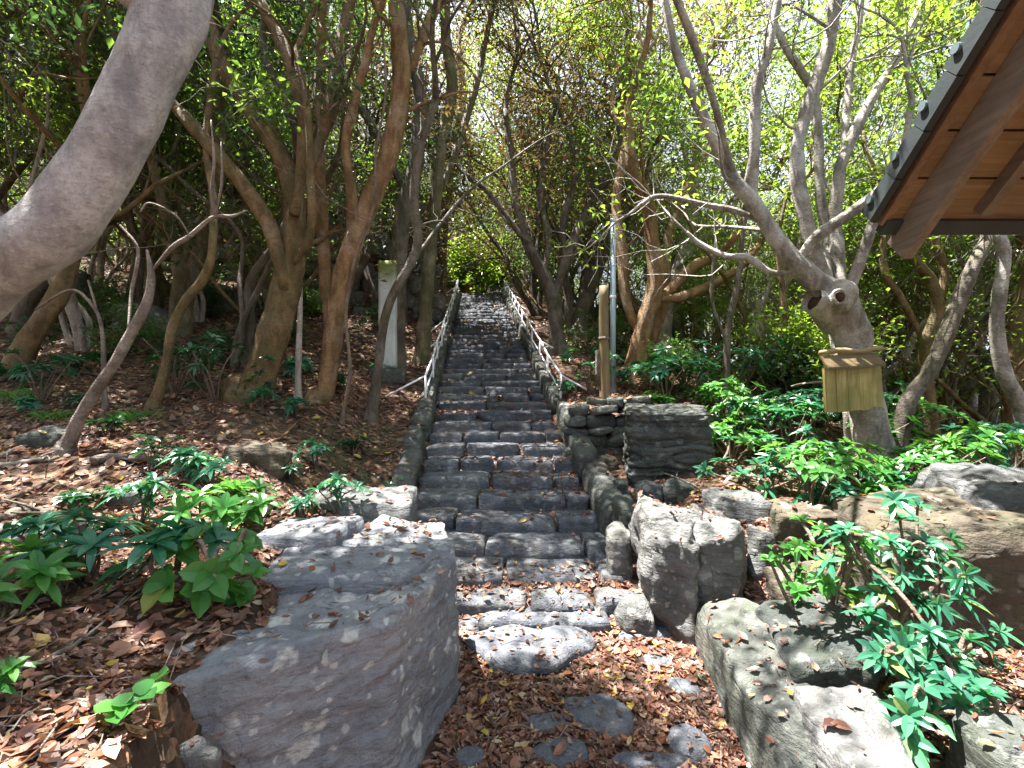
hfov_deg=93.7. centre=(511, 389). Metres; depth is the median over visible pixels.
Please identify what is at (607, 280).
forest tree
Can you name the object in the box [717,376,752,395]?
whorled plant
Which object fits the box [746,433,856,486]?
whorled plant
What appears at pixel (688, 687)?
stepping stone
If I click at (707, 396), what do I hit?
whorled plant
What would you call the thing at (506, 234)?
forest tree
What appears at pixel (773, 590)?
rock
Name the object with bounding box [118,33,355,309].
forest tree
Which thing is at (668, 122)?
forest tree
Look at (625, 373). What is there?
whorled plant
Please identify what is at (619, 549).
rock
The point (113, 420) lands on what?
whorled plant
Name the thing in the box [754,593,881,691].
stone slab
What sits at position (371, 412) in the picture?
slim tree
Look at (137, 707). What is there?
fallen branch
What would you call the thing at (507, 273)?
forest tree
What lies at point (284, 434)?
fallen branch
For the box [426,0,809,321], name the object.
forest tree
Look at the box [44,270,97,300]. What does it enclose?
rock
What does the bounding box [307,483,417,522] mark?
rock
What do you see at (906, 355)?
forest tree
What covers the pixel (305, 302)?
bush
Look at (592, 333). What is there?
bush
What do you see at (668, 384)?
whorled plant
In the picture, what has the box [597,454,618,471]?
rock
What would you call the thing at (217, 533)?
whorled plant
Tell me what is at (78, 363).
whorled plant
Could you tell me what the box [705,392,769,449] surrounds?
whorled plant
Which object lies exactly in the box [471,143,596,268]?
forest tree
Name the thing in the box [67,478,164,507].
fallen branch
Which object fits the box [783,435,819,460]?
whorled plant
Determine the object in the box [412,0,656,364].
mossy tree
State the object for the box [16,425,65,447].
rock
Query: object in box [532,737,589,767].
stepping stone
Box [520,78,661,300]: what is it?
forest tree
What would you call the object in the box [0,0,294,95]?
forest tree
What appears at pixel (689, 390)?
bush
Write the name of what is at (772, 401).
whorled plant
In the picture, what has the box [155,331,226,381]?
whorled plant
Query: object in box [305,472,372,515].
whorled plant
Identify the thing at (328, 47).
forest tree
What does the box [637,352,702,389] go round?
whorled plant
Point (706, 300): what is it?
forest tree
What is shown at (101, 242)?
forest tree
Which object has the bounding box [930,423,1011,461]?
whorled plant
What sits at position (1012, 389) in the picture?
crooked tree
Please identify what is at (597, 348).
whorled plant
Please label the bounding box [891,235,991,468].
leaning tree
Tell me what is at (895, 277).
forest tree
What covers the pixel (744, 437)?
whorled plant
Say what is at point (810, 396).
whorled plant
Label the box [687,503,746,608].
rock
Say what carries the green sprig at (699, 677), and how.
on the ground
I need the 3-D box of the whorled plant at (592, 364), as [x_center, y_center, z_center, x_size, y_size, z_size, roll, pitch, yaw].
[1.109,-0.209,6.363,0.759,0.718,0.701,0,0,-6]
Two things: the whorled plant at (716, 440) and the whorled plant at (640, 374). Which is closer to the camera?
the whorled plant at (716, 440)
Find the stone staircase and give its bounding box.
[417,292,638,632]
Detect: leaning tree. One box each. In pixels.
[0,0,214,321]
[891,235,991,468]
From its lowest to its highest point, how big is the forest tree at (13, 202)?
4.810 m
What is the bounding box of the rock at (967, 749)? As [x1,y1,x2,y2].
[939,705,1023,767]
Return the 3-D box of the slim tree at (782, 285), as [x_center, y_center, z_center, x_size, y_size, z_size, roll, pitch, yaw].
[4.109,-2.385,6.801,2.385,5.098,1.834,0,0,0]
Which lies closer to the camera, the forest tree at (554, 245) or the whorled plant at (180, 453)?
the whorled plant at (180, 453)
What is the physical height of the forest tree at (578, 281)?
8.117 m
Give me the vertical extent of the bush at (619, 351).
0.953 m
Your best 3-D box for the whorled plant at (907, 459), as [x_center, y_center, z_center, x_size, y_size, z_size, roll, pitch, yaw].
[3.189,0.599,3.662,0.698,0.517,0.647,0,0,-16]
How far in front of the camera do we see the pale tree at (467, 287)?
19.80 m
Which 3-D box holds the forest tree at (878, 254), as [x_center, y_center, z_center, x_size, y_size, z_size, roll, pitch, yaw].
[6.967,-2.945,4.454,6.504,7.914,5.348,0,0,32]
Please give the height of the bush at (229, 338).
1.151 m
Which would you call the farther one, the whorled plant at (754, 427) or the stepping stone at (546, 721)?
the whorled plant at (754, 427)
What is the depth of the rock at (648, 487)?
4.18 m
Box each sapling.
[34,280,108,408]
[52,120,247,456]
[144,0,340,410]
[241,0,382,404]
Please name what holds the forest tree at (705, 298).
on the ground
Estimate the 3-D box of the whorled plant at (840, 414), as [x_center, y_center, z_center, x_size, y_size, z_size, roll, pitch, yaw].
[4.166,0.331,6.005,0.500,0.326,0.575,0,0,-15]
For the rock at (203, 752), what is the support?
on the ground
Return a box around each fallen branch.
[0,364,99,382]
[0,445,27,461]
[0,451,59,467]
[0,475,62,503]
[0,498,61,522]
[0,569,84,622]
[17,586,154,670]
[51,641,175,739]
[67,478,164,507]
[155,628,188,687]
[265,415,313,442]
[664,472,701,491]
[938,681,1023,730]
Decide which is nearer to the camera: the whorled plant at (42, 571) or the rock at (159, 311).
the whorled plant at (42, 571)
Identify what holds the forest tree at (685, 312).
on the ground
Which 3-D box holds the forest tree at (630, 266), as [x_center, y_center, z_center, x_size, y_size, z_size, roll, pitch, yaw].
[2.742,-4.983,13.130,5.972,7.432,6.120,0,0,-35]
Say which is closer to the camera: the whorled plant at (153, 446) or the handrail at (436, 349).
the whorled plant at (153, 446)
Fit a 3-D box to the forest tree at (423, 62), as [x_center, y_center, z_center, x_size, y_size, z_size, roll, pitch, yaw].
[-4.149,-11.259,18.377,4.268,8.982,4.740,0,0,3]
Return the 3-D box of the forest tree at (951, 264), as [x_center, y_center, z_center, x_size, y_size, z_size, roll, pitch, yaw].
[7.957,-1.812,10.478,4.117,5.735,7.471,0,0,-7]
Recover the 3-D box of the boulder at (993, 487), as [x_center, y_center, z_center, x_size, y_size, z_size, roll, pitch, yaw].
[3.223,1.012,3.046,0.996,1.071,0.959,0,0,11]
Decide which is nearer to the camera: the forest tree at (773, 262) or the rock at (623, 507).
the rock at (623, 507)
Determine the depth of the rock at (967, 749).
1.68 m
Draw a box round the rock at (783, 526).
[767,501,837,564]
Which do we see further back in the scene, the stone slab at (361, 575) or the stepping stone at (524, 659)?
the stepping stone at (524, 659)
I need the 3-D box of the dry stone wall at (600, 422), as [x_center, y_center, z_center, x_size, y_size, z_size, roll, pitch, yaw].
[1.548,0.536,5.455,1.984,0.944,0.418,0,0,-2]
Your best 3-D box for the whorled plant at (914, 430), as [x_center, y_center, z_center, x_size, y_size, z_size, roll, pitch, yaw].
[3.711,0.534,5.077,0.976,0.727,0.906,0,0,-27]
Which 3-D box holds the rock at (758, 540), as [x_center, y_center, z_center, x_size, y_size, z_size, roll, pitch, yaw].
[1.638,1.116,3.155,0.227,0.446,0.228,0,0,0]
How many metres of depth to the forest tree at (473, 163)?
17.22 m
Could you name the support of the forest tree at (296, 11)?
on the ground
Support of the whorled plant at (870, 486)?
on the ground
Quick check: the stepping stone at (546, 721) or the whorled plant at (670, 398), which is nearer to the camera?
the stepping stone at (546, 721)
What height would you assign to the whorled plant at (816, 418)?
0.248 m
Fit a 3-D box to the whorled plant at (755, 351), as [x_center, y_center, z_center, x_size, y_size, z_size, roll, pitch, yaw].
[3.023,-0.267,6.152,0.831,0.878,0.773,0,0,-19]
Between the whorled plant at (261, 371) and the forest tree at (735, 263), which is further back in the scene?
the forest tree at (735, 263)
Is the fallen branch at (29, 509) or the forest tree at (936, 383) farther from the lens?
the forest tree at (936, 383)
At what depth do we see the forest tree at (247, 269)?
10.33 m
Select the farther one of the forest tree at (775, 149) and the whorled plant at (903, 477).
the forest tree at (775, 149)
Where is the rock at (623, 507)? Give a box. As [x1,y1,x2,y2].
[611,494,637,529]
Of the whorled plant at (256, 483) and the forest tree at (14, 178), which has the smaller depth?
the whorled plant at (256, 483)
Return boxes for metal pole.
[610,218,615,393]
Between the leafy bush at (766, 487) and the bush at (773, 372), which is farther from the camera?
the bush at (773, 372)
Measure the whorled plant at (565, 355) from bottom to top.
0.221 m
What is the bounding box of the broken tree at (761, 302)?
[743,276,773,387]
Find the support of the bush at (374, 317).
on the ground
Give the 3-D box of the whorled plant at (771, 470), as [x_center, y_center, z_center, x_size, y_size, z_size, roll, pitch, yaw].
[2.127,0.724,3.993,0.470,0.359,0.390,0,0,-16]
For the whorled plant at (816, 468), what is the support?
on the ground
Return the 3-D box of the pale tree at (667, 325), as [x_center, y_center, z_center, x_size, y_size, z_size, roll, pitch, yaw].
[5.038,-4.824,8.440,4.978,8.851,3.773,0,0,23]
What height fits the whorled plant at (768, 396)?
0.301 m
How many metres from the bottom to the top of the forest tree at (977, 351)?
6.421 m
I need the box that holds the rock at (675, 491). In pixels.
[663,478,695,505]
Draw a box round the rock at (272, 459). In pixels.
[221,440,292,479]
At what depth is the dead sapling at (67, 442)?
3.58 m
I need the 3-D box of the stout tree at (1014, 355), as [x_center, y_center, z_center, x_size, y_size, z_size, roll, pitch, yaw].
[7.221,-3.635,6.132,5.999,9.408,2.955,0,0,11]
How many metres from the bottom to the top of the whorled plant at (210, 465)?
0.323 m
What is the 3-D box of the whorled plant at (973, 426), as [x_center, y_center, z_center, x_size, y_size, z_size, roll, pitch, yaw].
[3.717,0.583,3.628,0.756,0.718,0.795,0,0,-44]
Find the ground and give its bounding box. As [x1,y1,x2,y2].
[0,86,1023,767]
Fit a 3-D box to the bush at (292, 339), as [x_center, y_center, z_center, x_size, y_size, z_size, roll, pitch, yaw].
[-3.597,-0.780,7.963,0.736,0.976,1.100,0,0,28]
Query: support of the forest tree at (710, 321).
on the ground
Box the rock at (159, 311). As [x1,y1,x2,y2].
[110,303,169,336]
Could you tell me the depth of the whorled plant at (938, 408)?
5.26 m
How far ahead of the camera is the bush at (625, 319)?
10.67 m
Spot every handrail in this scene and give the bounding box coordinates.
[386,280,457,397]
[504,280,586,397]
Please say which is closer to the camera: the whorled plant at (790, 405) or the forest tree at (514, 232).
the whorled plant at (790, 405)
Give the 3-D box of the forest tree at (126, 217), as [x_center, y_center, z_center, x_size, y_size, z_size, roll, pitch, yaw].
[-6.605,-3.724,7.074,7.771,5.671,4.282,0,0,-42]
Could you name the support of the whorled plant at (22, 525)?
on the ground
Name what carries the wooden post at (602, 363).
on the ground
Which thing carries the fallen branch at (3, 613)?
on the ground
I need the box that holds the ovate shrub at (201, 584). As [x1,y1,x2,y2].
[140,525,272,618]
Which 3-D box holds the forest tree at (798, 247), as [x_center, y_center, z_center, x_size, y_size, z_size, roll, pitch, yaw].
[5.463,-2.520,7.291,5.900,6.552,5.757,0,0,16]
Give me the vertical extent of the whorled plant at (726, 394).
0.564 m
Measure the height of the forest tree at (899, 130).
7.578 m
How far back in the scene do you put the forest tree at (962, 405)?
6.73 m
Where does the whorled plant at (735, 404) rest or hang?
on the ground
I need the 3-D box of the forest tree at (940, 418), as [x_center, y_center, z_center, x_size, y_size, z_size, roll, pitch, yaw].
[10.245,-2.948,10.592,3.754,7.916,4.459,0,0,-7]
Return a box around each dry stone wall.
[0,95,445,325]
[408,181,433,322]
[560,396,734,460]
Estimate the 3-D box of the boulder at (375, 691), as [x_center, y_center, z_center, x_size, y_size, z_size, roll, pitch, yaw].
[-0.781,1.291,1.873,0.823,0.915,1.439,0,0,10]
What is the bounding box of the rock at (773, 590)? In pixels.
[763,560,845,603]
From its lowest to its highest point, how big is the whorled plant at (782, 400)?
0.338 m
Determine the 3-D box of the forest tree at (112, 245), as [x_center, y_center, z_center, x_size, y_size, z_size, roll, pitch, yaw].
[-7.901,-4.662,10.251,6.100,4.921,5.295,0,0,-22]
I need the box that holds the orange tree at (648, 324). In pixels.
[533,0,954,379]
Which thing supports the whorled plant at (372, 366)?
on the ground
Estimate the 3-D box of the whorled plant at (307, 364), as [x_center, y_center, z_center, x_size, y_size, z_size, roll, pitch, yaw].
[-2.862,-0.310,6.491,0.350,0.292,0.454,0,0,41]
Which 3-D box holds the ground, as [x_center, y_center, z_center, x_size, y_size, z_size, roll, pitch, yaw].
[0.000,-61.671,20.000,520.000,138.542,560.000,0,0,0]
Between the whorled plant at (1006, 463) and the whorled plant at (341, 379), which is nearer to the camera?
the whorled plant at (1006, 463)
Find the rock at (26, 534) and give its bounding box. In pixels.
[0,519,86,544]
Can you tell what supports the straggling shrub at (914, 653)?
on the ground
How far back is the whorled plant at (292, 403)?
4.92 m
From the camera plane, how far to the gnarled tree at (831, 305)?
4.48 m
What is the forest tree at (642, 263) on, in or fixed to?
on the ground
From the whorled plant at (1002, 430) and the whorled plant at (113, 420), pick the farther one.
the whorled plant at (1002, 430)
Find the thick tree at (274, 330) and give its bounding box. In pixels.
[0,0,392,403]
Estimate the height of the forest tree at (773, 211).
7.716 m
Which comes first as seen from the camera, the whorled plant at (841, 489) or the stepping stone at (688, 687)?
the stepping stone at (688, 687)
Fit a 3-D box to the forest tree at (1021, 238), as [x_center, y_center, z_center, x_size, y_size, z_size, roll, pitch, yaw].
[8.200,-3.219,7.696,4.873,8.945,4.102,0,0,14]
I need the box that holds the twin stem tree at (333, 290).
[303,0,520,403]
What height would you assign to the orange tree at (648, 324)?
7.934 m
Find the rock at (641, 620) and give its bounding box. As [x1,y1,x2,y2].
[614,592,656,635]
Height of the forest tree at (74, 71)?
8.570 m
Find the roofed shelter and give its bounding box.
[861,0,1023,258]
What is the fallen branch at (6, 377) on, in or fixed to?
on the ground
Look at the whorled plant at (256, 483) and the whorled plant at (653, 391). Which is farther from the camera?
the whorled plant at (653, 391)
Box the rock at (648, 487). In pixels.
[633,480,662,501]
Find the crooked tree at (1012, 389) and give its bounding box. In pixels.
[862,26,1023,454]
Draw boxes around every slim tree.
[232,4,386,423]
[360,0,629,423]
[685,0,808,403]
[731,44,886,387]
[767,90,897,466]
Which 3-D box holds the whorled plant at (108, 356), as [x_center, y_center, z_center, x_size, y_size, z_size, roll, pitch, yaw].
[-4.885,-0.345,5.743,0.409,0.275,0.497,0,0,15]
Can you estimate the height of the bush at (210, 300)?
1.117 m
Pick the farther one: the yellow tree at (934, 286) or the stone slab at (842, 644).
the yellow tree at (934, 286)
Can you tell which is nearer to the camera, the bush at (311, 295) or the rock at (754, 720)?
the rock at (754, 720)
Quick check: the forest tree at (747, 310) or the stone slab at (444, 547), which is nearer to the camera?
the stone slab at (444, 547)
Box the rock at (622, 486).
[611,478,629,494]
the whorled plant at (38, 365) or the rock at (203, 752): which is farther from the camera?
the whorled plant at (38, 365)
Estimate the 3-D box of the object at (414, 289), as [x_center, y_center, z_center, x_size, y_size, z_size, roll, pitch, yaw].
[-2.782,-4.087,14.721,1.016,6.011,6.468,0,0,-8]
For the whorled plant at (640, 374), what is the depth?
6.49 m
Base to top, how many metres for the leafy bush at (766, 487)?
0.702 m
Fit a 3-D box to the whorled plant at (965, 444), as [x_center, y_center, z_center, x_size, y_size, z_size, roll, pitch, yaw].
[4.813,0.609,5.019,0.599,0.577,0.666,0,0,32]
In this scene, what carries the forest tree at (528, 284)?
on the ground
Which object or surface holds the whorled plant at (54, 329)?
on the ground
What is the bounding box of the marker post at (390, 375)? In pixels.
[369,260,405,384]
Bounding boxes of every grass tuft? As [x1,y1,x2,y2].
[0,388,56,401]
[23,410,74,422]
[106,409,163,422]
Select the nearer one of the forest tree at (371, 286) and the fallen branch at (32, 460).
the fallen branch at (32, 460)
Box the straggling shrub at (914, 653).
[809,485,1023,767]
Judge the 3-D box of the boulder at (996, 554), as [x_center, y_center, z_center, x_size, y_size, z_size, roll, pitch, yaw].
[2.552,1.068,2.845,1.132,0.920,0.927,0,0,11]
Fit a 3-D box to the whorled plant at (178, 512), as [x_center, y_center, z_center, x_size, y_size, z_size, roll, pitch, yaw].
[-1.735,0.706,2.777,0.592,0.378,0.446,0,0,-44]
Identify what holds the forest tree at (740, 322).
on the ground
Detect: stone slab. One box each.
[257,516,364,555]
[262,546,438,595]
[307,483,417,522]
[342,515,457,679]
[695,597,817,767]
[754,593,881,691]
[793,685,915,767]
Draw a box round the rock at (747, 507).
[702,487,771,522]
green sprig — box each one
[94,666,171,723]
[696,673,705,679]
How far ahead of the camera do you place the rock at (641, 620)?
2.98 m
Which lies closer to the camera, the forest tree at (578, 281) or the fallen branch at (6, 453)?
the fallen branch at (6, 453)
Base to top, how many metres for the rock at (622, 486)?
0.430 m
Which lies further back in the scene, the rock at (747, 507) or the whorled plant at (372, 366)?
the whorled plant at (372, 366)
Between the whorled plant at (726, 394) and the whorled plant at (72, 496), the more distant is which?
the whorled plant at (726, 394)
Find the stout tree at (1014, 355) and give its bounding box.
[971,0,1023,456]
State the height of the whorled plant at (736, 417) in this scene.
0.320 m
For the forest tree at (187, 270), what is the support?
on the ground
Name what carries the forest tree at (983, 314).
on the ground
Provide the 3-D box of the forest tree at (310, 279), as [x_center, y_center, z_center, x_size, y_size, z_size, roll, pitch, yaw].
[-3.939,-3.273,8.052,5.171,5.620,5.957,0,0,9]
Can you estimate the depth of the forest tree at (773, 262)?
10.08 m
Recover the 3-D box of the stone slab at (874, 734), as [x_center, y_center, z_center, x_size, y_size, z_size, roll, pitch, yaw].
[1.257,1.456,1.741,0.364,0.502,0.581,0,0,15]
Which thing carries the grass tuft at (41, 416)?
on the ground
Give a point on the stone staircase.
(524, 544)
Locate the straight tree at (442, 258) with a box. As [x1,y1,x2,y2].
[378,0,561,316]
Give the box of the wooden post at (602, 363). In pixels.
[595,285,610,406]
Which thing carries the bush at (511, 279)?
on the ground
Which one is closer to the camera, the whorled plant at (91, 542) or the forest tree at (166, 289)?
the whorled plant at (91, 542)
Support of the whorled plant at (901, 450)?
on the ground
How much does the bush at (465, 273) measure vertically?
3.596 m
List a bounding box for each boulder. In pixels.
[167,557,460,767]
[829,487,1023,650]
[910,462,1023,509]
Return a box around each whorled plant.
[0,348,89,403]
[0,361,10,376]
[0,510,83,546]
[0,534,87,613]
[0,656,39,702]
[1,316,64,350]
[2,362,41,385]
[7,395,47,413]
[9,502,145,581]
[43,353,100,379]
[48,485,131,510]
[50,391,85,410]
[52,545,86,592]
[77,350,133,365]
[85,414,128,434]
[90,517,266,593]
[93,471,196,528]
[131,434,187,469]
[134,331,223,394]
[149,476,258,528]
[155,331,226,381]
[155,446,216,482]
[172,342,246,402]
[183,450,241,488]
[208,476,278,504]
[223,492,283,531]
[232,355,280,388]
[243,387,285,408]
[279,358,308,378]
[281,356,316,372]
[281,397,310,419]
[281,462,305,479]
[286,492,320,517]
[292,437,332,470]
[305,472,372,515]
[315,371,347,388]
[334,435,372,455]
[362,474,406,487]
[365,363,397,370]
[550,379,577,395]
[557,352,573,362]
[566,348,621,395]
[585,345,598,359]
[616,365,632,386]
[626,353,674,391]
[629,345,697,402]
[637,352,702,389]
[642,390,657,404]
[648,391,675,404]
[651,394,667,403]
[657,379,673,392]
[663,339,712,383]
[663,354,722,397]
[695,388,731,406]
[697,375,766,418]
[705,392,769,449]
[707,333,785,392]
[709,417,771,464]
[712,433,725,454]
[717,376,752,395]
[717,397,750,415]
[718,411,754,429]
[736,422,764,435]
[738,455,797,490]
[742,395,826,454]
[744,390,800,433]
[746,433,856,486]
[747,433,768,453]
[758,378,822,424]
[759,437,875,505]
[765,392,781,401]
[767,393,823,442]
[776,394,797,403]
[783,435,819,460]
[786,402,799,425]
[789,437,897,495]
[792,410,831,426]
[792,472,867,506]
[806,428,824,438]
[818,404,839,427]
[833,412,842,420]
[836,413,926,438]
[844,466,878,495]
[848,437,933,471]
[854,479,909,495]
[871,454,899,481]
[882,470,916,490]
[884,380,909,412]
[886,397,936,417]
[888,400,968,441]
[894,434,1005,471]
[904,465,923,481]
[905,457,929,470]
[911,416,928,437]
[916,430,938,442]
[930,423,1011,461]
[931,419,1023,467]
[932,420,1009,455]
[940,404,961,420]
[949,451,1009,465]
[957,427,1020,459]
[960,403,1023,467]
[966,454,1014,467]
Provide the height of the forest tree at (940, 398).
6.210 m
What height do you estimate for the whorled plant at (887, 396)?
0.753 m
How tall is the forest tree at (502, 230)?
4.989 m
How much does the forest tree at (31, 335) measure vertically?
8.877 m
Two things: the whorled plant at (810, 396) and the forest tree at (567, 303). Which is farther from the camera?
the forest tree at (567, 303)
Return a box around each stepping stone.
[455,746,486,766]
[459,617,478,631]
[465,624,594,675]
[526,711,567,734]
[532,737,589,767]
[563,693,634,739]
[611,751,685,767]
[615,625,670,639]
[643,652,668,667]
[667,677,700,695]
[667,723,713,764]
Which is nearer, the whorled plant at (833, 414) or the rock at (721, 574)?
the rock at (721, 574)
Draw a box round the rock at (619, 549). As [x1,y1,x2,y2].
[605,521,632,579]
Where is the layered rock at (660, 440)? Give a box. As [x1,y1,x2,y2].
[620,403,717,486]
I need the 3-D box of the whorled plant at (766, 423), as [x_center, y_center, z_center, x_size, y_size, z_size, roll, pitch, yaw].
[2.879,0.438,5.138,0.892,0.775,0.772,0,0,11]
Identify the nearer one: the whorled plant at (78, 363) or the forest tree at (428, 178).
the whorled plant at (78, 363)
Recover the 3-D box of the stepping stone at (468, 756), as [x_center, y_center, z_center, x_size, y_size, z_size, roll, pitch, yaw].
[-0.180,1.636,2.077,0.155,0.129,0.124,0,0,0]
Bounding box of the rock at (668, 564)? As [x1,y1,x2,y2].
[628,493,702,645]
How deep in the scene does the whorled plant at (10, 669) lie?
1.20 m
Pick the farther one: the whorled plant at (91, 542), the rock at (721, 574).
the rock at (721, 574)
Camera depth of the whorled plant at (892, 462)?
3.88 m
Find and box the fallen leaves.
[0,166,1023,767]
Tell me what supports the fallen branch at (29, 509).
on the ground
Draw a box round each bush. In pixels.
[35,270,157,330]
[79,296,186,359]
[164,259,237,284]
[168,281,237,318]
[196,321,257,367]
[255,285,322,312]
[255,289,315,317]
[288,314,317,347]
[303,288,321,314]
[351,304,378,329]
[447,224,520,293]
[447,226,555,292]
[447,229,501,291]
[449,276,464,291]
[474,261,523,292]
[498,254,529,286]
[563,302,637,354]
[587,330,629,365]
[594,291,723,367]
[624,334,740,404]
[692,424,845,504]
[730,286,905,402]
[732,327,839,413]
[754,514,882,610]
[886,350,977,421]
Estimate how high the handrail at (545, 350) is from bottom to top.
4.662 m
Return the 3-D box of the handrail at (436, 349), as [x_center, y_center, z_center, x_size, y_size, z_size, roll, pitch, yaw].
[-1.895,-1.978,12.651,0.610,4.662,12.406,0,0,-4]
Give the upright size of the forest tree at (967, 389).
7.464 m
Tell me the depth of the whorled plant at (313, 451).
4.04 m
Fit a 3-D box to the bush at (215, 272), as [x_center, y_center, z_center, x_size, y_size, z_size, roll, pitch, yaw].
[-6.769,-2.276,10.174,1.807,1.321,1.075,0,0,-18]
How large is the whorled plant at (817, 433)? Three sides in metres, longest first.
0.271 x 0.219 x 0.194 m
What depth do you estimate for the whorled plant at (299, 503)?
2.91 m
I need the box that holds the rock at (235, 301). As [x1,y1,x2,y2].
[197,283,238,309]
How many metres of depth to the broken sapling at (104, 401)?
4.59 m
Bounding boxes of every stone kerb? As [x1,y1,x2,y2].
[390,287,459,486]
[502,288,621,535]
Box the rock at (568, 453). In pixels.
[562,445,570,457]
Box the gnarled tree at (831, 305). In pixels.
[553,0,983,480]
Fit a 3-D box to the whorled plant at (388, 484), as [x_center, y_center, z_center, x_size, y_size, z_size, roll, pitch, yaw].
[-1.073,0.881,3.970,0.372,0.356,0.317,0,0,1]
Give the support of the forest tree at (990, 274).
on the ground
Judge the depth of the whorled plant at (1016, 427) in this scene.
4.01 m
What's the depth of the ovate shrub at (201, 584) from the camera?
1.75 m
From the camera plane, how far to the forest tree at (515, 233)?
14.89 m
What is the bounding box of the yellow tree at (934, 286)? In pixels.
[749,0,979,443]
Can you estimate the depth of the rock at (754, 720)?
2.17 m
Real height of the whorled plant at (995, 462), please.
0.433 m
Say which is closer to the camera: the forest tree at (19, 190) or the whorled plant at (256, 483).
the whorled plant at (256, 483)
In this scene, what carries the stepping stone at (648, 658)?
on the ground
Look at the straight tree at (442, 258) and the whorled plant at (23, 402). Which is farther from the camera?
the straight tree at (442, 258)
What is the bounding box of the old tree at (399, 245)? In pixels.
[222,0,426,368]
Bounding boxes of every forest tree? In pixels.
[0,0,190,116]
[0,0,232,338]
[0,0,258,303]
[0,0,259,352]
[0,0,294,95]
[0,0,334,310]
[0,0,356,373]
[0,0,358,306]
[0,0,366,334]
[0,0,449,370]
[0,0,450,326]
[0,1,183,200]
[0,2,147,240]
[0,23,278,285]
[0,24,289,277]
[0,63,52,208]
[0,125,42,208]
[0,126,202,271]
[1,0,316,321]
[10,19,204,296]
[24,0,325,308]
[91,0,477,287]
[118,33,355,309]
[161,0,460,294]
[170,0,367,291]
[218,0,502,323]
[256,0,388,153]
[268,0,440,155]
[312,7,389,149]
[334,58,391,148]
[335,0,711,315]
[362,96,466,229]
[365,11,711,335]
[369,1,442,157]
[408,140,499,250]
[419,86,659,328]
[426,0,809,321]
[426,141,548,290]
[429,164,484,244]
[432,78,518,262]
[448,121,612,295]
[458,91,662,294]
[458,102,679,302]
[458,184,582,275]
[463,164,584,279]
[467,160,677,317]
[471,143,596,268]
[477,49,604,301]
[484,122,528,286]
[498,6,879,378]
[502,248,643,303]
[505,0,733,312]
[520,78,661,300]
[526,78,748,328]
[538,7,740,329]
[555,250,609,295]
[558,161,644,307]
[561,247,644,309]
[568,0,809,358]
[574,173,734,325]
[580,171,812,378]
[597,223,738,364]
[606,149,811,366]
[628,206,925,383]
[636,220,789,372]
[665,0,979,360]
[678,136,1015,403]
[684,201,878,372]
[685,223,770,370]
[687,219,750,359]
[694,158,860,353]
[706,265,778,360]
[708,181,777,352]
[708,190,929,363]
[709,37,1023,436]
[710,130,902,344]
[722,76,945,377]
[729,162,1023,405]
[730,247,952,387]
[733,3,967,390]
[743,227,967,363]
[751,203,1021,333]
[755,142,1012,373]
[771,171,1008,393]
[773,231,1017,350]
[774,265,1015,391]
[787,231,1023,436]
[811,136,1023,434]
[818,4,1019,427]
[831,153,1016,429]
[843,219,1020,430]
[846,6,1015,292]
[851,227,1019,421]
[864,4,1023,407]
[882,113,954,421]
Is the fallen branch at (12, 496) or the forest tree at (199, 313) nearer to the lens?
the fallen branch at (12, 496)
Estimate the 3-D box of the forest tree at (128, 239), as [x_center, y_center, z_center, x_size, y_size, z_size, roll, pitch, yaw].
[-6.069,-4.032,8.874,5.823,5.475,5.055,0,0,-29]
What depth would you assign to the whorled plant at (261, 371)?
5.08 m
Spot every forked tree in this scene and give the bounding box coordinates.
[368,0,756,354]
[445,0,696,339]
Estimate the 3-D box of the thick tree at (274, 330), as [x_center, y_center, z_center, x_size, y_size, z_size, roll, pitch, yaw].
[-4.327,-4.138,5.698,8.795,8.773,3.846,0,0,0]
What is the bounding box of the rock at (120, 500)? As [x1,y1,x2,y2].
[101,483,157,507]
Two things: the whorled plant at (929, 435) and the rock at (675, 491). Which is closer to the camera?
the rock at (675, 491)
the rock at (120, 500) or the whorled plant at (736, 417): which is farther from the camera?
the whorled plant at (736, 417)
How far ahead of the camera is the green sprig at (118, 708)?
1.19 m
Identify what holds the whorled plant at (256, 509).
on the ground
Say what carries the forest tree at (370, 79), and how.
on the ground
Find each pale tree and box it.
[422,0,594,292]
[656,0,952,352]
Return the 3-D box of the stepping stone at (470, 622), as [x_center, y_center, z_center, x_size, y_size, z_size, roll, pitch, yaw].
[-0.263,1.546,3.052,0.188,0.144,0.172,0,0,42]
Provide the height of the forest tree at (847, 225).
5.592 m
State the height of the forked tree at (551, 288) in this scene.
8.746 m
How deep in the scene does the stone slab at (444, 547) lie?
2.63 m
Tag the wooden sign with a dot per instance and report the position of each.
(852, 379)
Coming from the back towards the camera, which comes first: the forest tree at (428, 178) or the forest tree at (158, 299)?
the forest tree at (428, 178)
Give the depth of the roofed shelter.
2.66 m
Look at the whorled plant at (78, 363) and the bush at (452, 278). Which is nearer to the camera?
the whorled plant at (78, 363)
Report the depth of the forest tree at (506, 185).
16.67 m
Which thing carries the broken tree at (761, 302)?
on the ground
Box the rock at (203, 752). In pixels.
[179,736,222,767]
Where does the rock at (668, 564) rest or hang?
on the ground
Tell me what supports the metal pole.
on the ground
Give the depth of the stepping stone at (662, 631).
2.94 m
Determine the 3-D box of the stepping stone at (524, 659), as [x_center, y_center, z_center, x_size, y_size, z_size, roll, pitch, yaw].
[0.138,1.531,2.853,0.766,0.146,0.503,0,0,-22]
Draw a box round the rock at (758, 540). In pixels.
[746,524,776,580]

